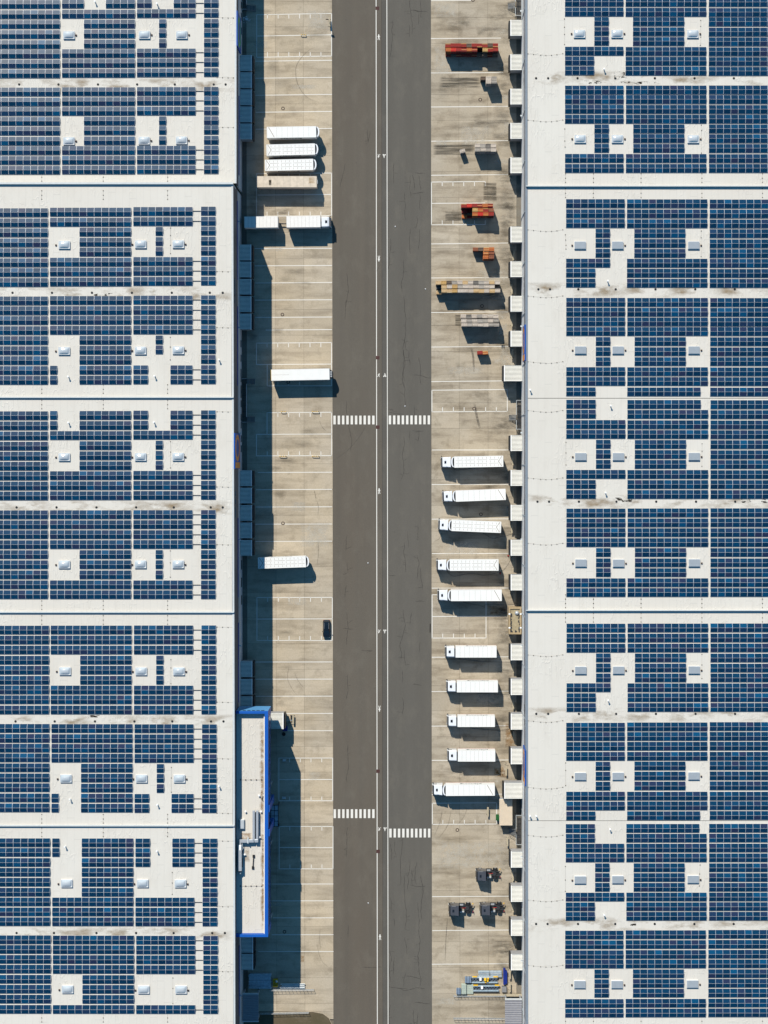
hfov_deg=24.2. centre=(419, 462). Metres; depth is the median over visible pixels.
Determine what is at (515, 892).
loading dock
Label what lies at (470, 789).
articulated truck
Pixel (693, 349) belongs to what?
skylight
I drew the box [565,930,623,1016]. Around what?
solar array
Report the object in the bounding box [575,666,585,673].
skylight
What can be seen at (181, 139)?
skylight
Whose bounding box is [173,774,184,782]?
skylight
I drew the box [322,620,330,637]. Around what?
car
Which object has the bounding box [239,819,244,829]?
roof hatch
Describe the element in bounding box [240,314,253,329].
loading dock
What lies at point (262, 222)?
drawbar trailer
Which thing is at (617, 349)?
skylight
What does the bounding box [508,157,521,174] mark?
loading dock
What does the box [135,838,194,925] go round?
solar array
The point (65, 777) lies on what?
skylight
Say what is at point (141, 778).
skylight
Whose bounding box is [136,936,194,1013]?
solar array
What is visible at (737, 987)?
solar array
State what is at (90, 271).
solar array
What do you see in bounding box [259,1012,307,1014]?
fence
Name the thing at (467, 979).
wrapped stack
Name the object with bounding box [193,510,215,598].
solar array
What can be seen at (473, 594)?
articulated truck
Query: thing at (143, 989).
skylight
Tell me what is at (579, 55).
solar array
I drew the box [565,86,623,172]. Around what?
solar array
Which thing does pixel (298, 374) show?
semi trailer
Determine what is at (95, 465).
solar array
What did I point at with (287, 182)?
semi trailer
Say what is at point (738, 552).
solar array
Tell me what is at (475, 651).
box truck
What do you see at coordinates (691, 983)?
skylight
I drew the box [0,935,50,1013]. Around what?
solar array
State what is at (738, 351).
solar array
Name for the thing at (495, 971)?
pipe bundle
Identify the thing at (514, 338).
loading dock
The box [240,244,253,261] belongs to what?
loading dock
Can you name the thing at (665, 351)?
solar array
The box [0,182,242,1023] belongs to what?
warehouse
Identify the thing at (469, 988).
crate
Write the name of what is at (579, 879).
skylight
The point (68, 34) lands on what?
skylight
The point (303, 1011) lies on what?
kerb
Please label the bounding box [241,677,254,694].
loading dock
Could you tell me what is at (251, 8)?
stair platform
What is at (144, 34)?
skylight
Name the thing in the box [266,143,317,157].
semi trailer
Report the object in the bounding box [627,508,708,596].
solar array
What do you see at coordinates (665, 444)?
solar array
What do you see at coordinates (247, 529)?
loading dock
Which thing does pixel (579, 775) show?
skylight
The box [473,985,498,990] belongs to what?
lattice mast
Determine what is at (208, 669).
solar array
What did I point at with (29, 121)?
solar array
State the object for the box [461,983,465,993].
crate
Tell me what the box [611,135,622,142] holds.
skylight
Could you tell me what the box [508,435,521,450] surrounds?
loading dock
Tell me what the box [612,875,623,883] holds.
skylight
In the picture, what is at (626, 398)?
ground
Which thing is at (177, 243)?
skylight
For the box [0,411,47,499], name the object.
solar array
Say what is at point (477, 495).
articulated truck
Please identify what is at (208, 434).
solar array
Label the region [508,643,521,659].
loading dock
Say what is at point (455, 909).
tractor unit
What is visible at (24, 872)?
solar array
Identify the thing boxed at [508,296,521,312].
loading dock
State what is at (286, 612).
concrete yard
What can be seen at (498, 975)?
pipe bundle
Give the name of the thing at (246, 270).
loading dock
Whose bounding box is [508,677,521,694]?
loading dock
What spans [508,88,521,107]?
loading dock
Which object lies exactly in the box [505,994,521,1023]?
gate canopy
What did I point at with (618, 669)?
skylight
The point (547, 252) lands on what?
warehouse
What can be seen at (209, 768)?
solar array
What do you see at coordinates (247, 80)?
loading dock
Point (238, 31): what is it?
wall sign
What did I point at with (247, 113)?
loading dock
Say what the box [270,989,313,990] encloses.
fence
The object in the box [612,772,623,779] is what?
skylight
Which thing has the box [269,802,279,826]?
entrance canopy
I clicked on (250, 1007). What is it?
gate canopy
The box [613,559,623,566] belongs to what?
skylight
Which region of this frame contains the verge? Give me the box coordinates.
[244,1012,330,1023]
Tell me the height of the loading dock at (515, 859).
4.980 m
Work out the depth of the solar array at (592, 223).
400.21 m
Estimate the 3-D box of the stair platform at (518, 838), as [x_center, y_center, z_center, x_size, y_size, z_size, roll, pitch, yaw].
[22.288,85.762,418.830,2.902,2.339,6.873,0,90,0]
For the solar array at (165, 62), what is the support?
on the warehouse at (191, 127)
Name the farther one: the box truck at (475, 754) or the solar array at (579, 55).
the box truck at (475, 754)
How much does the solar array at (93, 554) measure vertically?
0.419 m
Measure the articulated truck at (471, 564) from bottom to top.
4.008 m
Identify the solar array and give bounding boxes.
[0,0,59,77]
[0,87,59,174]
[0,208,47,286]
[0,296,47,384]
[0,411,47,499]
[0,510,47,598]
[0,626,48,713]
[0,724,49,811]
[0,838,49,925]
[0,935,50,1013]
[49,208,130,285]
[49,296,130,383]
[49,411,130,499]
[49,510,130,598]
[50,625,131,713]
[51,724,132,811]
[52,838,133,925]
[52,935,133,1013]
[62,0,134,77]
[62,87,134,173]
[133,207,192,285]
[133,296,192,383]
[133,411,192,499]
[133,510,192,598]
[133,625,192,713]
[134,724,193,812]
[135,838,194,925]
[136,0,195,76]
[136,87,195,173]
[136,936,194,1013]
[193,295,215,383]
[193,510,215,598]
[194,724,216,812]
[194,838,217,925]
[195,936,217,1013]
[196,0,218,76]
[196,87,218,173]
[201,207,215,284]
[201,410,215,498]
[201,625,215,713]
[565,0,623,74]
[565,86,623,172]
[565,824,623,920]
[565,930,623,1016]
[566,199,624,286]
[566,298,624,395]
[566,400,625,498]
[566,508,625,596]
[566,624,624,711]
[566,723,624,819]
[625,0,706,74]
[625,930,705,1016]
[626,85,706,172]
[626,824,706,920]
[627,199,707,286]
[627,298,707,395]
[627,400,708,498]
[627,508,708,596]
[627,623,708,711]
[627,722,707,819]
[708,0,767,75]
[708,930,767,1016]
[709,85,767,172]
[709,199,767,287]
[709,722,767,819]
[709,824,767,919]
[710,298,767,395]
[710,400,767,498]
[710,508,767,596]
[710,623,767,711]
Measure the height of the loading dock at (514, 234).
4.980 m
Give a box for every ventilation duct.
[239,810,254,844]
[254,810,258,842]
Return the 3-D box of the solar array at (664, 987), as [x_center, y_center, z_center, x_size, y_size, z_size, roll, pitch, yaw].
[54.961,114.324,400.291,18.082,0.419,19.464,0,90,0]
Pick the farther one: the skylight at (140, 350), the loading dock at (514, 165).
the loading dock at (514, 165)
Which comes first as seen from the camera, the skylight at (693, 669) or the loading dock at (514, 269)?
the skylight at (693, 669)
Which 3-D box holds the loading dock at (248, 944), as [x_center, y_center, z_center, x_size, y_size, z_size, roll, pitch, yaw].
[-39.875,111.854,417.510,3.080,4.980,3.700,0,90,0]
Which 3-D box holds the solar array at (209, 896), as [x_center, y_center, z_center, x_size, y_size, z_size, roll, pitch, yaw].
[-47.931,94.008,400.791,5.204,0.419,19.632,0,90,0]
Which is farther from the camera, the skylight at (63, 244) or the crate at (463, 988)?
the crate at (463, 988)
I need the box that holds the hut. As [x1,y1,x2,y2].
[499,798,511,824]
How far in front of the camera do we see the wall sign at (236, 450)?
404.23 m
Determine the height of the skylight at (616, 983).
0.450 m
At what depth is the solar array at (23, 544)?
400.70 m
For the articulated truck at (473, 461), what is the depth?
416.00 m
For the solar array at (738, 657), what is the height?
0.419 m
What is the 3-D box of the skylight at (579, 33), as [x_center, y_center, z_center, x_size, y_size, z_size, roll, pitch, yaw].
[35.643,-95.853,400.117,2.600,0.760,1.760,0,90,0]
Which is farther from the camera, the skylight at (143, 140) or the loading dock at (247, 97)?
the loading dock at (247, 97)
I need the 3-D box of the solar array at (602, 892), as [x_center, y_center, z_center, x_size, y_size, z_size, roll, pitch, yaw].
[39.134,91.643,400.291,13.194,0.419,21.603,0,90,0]
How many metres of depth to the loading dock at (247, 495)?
415.08 m
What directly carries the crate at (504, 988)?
on the concrete yard at (465, 378)
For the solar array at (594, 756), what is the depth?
400.21 m
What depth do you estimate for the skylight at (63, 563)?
400.53 m
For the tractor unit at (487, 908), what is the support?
on the concrete yard at (465, 378)
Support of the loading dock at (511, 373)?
on the concrete yard at (465, 378)
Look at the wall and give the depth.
419.70 m
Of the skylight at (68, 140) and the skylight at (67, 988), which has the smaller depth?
the skylight at (67, 988)
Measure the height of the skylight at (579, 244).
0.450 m
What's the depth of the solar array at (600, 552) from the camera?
400.20 m
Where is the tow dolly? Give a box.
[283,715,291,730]
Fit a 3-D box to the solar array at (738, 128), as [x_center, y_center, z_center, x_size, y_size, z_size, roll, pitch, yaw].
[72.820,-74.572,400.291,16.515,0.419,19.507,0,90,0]
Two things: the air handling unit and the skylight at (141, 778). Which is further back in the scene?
the air handling unit
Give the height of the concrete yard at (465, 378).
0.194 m
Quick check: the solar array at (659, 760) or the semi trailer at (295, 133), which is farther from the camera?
the semi trailer at (295, 133)
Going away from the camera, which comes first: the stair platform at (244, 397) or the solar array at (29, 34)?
the solar array at (29, 34)
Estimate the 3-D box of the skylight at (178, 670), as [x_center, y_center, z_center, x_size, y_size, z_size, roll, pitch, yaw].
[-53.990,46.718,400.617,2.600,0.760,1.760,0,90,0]
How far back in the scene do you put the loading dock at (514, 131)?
415.09 m
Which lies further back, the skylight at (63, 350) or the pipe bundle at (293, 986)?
the pipe bundle at (293, 986)
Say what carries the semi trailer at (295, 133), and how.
on the concrete yard at (286, 612)
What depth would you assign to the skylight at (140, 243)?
400.49 m
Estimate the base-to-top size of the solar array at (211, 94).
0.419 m
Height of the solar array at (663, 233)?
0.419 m
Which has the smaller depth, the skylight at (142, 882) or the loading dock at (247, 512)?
the skylight at (142, 882)
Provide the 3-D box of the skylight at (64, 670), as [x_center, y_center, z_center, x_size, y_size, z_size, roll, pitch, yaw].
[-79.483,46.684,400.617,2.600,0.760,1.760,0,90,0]
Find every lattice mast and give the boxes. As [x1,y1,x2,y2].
[471,976,497,982]
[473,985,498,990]
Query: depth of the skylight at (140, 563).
400.49 m
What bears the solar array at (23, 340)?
on the warehouse at (70, 824)
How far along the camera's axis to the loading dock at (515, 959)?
415.16 m
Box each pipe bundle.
[280,983,304,988]
[478,970,489,973]
[478,974,489,976]
[490,970,501,973]
[490,974,501,976]
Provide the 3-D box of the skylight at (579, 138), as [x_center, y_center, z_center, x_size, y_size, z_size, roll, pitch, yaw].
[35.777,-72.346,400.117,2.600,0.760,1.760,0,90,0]
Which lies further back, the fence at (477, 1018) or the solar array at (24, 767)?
the fence at (477, 1018)
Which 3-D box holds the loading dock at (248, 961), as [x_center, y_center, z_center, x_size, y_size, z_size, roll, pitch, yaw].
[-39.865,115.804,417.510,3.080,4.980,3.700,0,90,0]
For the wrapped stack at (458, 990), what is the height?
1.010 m
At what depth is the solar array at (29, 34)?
406.11 m
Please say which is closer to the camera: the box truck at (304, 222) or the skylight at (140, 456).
the skylight at (140, 456)
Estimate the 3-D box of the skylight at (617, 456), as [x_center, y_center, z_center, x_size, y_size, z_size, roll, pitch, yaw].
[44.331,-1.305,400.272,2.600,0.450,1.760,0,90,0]
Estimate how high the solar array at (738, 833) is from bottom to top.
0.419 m
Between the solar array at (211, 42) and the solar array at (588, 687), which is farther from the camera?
the solar array at (211, 42)
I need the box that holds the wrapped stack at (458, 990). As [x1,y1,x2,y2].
[456,987,460,994]
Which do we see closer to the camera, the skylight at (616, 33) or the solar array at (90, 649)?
the skylight at (616, 33)
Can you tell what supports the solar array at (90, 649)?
on the warehouse at (70, 824)
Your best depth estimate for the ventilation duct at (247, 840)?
403.18 m
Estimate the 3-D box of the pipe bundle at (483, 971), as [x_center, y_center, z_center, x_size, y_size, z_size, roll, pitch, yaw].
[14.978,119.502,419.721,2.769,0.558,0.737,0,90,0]
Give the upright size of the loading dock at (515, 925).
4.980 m
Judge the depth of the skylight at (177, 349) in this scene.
400.50 m
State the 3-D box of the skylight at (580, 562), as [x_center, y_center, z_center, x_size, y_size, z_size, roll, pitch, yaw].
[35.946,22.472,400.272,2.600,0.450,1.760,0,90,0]
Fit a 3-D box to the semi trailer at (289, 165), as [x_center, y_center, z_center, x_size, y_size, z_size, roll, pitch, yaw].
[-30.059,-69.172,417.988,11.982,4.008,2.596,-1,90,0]
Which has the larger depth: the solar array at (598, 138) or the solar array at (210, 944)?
the solar array at (210, 944)
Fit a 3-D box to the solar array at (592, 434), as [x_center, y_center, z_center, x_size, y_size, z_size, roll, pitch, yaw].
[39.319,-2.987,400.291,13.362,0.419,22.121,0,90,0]
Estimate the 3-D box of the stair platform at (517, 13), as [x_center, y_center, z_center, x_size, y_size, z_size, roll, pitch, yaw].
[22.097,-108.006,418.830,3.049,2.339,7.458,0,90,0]
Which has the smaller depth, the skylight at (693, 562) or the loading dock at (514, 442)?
the skylight at (693, 562)
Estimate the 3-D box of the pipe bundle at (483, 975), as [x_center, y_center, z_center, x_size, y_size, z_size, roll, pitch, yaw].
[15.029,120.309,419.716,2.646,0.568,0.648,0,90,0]
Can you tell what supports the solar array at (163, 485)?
on the warehouse at (70, 824)
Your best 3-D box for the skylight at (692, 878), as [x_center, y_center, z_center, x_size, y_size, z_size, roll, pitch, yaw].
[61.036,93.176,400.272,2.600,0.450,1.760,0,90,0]
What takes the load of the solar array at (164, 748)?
on the warehouse at (70, 824)
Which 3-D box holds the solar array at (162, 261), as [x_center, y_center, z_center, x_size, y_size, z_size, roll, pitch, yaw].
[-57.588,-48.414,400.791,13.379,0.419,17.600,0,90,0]
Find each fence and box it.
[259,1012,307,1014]
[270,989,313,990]
[453,1017,502,1019]
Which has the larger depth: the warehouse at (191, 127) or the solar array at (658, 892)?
the warehouse at (191, 127)
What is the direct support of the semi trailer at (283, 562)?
on the concrete yard at (286, 612)
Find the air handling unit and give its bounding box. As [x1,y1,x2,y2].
[238,844,242,873]
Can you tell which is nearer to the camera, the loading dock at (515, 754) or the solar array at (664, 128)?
the solar array at (664, 128)
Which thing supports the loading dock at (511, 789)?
on the concrete yard at (465, 378)
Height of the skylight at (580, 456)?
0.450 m
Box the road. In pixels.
[332,0,431,1023]
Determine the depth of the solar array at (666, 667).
400.22 m
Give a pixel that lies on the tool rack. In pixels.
(275, 982)
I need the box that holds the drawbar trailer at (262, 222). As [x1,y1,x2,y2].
[244,216,279,228]
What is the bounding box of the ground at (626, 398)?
[234,184,767,1023]
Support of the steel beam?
on the concrete yard at (465, 378)
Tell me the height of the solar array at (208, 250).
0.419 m
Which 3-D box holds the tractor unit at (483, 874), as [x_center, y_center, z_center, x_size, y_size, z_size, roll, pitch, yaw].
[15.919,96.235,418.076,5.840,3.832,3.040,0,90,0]
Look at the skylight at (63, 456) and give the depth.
400.50 m
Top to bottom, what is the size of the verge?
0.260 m
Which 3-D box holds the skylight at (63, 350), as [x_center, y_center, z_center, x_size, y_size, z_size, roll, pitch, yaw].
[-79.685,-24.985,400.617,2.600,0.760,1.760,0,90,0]
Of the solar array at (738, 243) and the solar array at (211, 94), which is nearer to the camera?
the solar array at (738, 243)
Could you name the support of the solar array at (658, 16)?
on the warehouse at (547, 252)
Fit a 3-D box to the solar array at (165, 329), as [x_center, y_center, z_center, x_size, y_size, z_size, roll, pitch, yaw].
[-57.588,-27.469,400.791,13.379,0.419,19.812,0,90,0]
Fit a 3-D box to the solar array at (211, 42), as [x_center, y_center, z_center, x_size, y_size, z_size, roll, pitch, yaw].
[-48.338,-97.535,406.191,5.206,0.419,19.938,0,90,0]
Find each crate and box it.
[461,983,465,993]
[466,984,472,993]
[502,986,506,991]
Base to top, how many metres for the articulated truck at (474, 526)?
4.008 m
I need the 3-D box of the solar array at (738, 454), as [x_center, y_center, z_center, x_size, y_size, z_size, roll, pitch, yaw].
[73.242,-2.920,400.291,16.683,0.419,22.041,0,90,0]
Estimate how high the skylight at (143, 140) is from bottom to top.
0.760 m
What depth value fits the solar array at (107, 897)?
400.72 m
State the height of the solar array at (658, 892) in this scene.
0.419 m
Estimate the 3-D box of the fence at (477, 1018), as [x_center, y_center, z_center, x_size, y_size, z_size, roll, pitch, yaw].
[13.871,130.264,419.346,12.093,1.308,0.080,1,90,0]
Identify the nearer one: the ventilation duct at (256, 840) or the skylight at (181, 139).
the ventilation duct at (256, 840)
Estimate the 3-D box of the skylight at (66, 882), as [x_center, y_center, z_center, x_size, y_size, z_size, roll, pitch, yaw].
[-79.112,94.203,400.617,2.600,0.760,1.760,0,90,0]
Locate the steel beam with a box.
[503,968,505,984]
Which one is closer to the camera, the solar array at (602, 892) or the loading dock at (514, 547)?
the solar array at (602, 892)
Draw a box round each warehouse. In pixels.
[0,0,241,191]
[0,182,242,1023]
[521,0,767,1023]
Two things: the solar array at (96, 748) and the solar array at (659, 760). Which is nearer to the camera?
the solar array at (659, 760)
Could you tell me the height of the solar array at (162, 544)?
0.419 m
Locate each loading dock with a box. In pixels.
[240,55,254,73]
[240,72,254,90]
[240,89,254,107]
[240,106,254,124]
[240,123,254,141]
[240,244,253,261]
[240,262,253,278]
[240,279,253,295]
[240,296,253,312]
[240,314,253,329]
[240,470,254,485]
[240,488,254,503]
[240,505,254,520]
[240,522,254,537]
[240,540,254,555]
[241,660,254,676]
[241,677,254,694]
[241,695,254,705]
[241,937,255,952]
[241,950,255,969]
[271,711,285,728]
[502,365,521,381]
[502,780,521,798]
[508,20,521,39]
[508,54,521,73]
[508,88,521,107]
[508,123,521,140]
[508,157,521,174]
[508,226,521,243]
[508,261,521,277]
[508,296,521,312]
[508,331,521,346]
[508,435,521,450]
[508,470,521,485]
[508,505,521,520]
[508,539,521,555]
[508,574,521,590]
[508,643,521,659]
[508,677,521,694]
[508,712,521,729]
[509,746,521,763]
[509,848,521,867]
[509,882,522,901]
[509,916,522,935]
[509,950,522,969]
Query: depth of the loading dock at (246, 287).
415.12 m
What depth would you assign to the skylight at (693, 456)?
400.05 m
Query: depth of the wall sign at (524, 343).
401.06 m
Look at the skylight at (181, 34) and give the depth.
405.93 m
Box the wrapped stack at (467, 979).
[465,976,470,982]
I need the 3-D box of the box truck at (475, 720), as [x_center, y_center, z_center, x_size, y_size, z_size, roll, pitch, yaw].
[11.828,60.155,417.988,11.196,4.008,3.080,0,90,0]
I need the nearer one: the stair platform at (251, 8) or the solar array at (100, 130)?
the solar array at (100, 130)
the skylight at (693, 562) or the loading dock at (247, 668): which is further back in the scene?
the loading dock at (247, 668)
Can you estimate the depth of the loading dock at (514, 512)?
415.12 m
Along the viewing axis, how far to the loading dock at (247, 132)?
415.15 m
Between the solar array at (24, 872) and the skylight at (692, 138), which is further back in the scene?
the solar array at (24, 872)
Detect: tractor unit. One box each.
[448,902,472,916]
[476,867,499,881]
[479,901,503,915]
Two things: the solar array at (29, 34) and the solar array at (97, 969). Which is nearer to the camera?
the solar array at (97, 969)
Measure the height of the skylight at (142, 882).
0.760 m
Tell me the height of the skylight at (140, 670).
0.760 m
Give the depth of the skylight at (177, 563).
400.51 m
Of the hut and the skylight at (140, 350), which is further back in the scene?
the hut
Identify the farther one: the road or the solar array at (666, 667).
the road
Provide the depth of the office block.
404.38 m
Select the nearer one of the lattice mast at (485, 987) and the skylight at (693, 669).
the skylight at (693, 669)
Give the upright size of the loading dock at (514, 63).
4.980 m
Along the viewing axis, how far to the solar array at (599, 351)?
400.21 m
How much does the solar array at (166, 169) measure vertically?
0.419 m
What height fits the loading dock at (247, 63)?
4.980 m
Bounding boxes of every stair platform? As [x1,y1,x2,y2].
[242,0,255,11]
[242,378,254,421]
[508,0,520,17]
[509,400,521,428]
[509,814,521,844]
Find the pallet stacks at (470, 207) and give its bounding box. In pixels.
[436,44,499,354]
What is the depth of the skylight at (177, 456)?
400.52 m
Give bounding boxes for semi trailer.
[257,176,317,188]
[258,555,308,568]
[265,159,316,172]
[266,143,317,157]
[267,126,318,139]
[271,368,332,380]
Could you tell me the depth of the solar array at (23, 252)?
400.70 m
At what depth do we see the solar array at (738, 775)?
400.21 m
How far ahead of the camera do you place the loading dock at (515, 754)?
415.12 m
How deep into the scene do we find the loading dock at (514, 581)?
415.13 m
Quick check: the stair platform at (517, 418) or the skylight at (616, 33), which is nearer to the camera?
the skylight at (616, 33)
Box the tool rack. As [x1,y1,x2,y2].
[273,978,277,986]
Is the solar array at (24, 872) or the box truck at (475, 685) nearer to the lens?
the solar array at (24, 872)
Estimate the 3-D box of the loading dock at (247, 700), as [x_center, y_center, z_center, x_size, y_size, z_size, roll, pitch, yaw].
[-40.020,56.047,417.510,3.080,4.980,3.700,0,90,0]
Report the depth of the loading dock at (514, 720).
415.14 m
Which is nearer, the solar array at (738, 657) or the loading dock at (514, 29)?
the solar array at (738, 657)
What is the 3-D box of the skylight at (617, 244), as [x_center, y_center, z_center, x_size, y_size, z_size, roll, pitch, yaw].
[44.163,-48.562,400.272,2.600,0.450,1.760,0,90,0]
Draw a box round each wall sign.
[234,433,239,468]
[236,11,240,53]
[523,325,525,361]
[523,745,525,785]
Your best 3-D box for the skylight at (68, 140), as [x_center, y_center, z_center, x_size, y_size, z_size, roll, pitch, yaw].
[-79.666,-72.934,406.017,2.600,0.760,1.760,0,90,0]
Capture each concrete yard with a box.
[241,0,332,1018]
[431,0,521,1023]
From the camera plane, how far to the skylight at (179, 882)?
400.50 m
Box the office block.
[236,706,273,936]
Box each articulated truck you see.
[432,782,494,795]
[436,558,498,570]
[437,588,501,601]
[438,518,500,532]
[440,456,502,468]
[442,489,505,502]
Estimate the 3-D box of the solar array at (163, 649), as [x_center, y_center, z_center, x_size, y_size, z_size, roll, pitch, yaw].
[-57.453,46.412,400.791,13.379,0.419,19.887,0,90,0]
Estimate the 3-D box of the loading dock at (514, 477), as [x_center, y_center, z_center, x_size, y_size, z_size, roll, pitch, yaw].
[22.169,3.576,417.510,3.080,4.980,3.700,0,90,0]
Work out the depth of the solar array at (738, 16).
400.21 m
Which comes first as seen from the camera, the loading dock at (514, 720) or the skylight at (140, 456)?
the skylight at (140, 456)
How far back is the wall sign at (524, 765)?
401.88 m
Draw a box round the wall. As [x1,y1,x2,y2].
[455,994,521,996]
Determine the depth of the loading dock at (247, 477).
415.16 m
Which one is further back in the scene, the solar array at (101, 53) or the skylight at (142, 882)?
the solar array at (101, 53)
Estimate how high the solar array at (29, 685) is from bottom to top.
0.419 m
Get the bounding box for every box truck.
[280,216,331,228]
[445,644,496,657]
[446,680,497,691]
[447,713,494,726]
[447,748,494,761]
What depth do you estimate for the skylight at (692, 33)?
400.01 m
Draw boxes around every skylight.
[58,241,69,248]
[58,347,69,354]
[58,453,69,460]
[58,560,69,567]
[59,667,70,674]
[60,774,71,781]
[61,879,72,886]
[62,985,73,992]
[63,31,74,38]
[63,137,74,144]
[135,240,146,247]
[135,347,145,353]
[135,453,145,460]
[135,560,145,567]
[135,667,146,674]
[136,774,146,782]
[137,879,147,886]
[138,137,149,144]
[138,985,149,993]
[139,31,149,38]
[172,240,183,247]
[172,346,183,353]
[172,453,183,460]
[172,560,183,567]
[173,667,184,674]
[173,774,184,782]
[174,879,185,886]
[175,985,186,993]
[176,31,187,38]
[176,136,186,143]
[574,30,584,37]
[574,135,585,142]
[574,241,585,248]
[574,772,585,779]
[574,876,585,883]
[574,980,585,987]
[575,346,585,353]
[575,453,585,460]
[575,559,586,566]
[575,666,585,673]
[611,30,622,37]
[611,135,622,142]
[611,980,622,987]
[612,241,622,248]
[612,346,623,353]
[612,453,623,460]
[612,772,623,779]
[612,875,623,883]
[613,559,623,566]
[613,666,623,673]
[686,980,697,987]
[687,30,698,37]
[687,135,698,142]
[687,875,698,882]
[688,241,698,248]
[688,346,699,353]
[688,453,699,459]
[688,559,699,566]
[688,666,699,673]
[688,772,699,779]
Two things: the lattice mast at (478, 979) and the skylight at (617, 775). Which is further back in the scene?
the lattice mast at (478, 979)
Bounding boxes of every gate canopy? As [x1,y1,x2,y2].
[242,989,259,1021]
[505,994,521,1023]
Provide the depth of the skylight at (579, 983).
400.05 m
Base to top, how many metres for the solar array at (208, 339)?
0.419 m
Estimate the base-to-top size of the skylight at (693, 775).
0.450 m
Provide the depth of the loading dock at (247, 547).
415.13 m
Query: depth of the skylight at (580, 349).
400.05 m
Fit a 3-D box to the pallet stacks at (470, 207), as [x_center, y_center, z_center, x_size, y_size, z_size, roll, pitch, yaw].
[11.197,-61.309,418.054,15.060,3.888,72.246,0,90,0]
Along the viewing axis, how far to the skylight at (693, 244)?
400.05 m
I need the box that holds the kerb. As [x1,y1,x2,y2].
[260,1011,331,1023]
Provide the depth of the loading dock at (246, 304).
415.15 m
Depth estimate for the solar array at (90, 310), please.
400.71 m
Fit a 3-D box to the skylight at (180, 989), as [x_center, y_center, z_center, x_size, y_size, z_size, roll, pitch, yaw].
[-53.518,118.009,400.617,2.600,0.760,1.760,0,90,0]

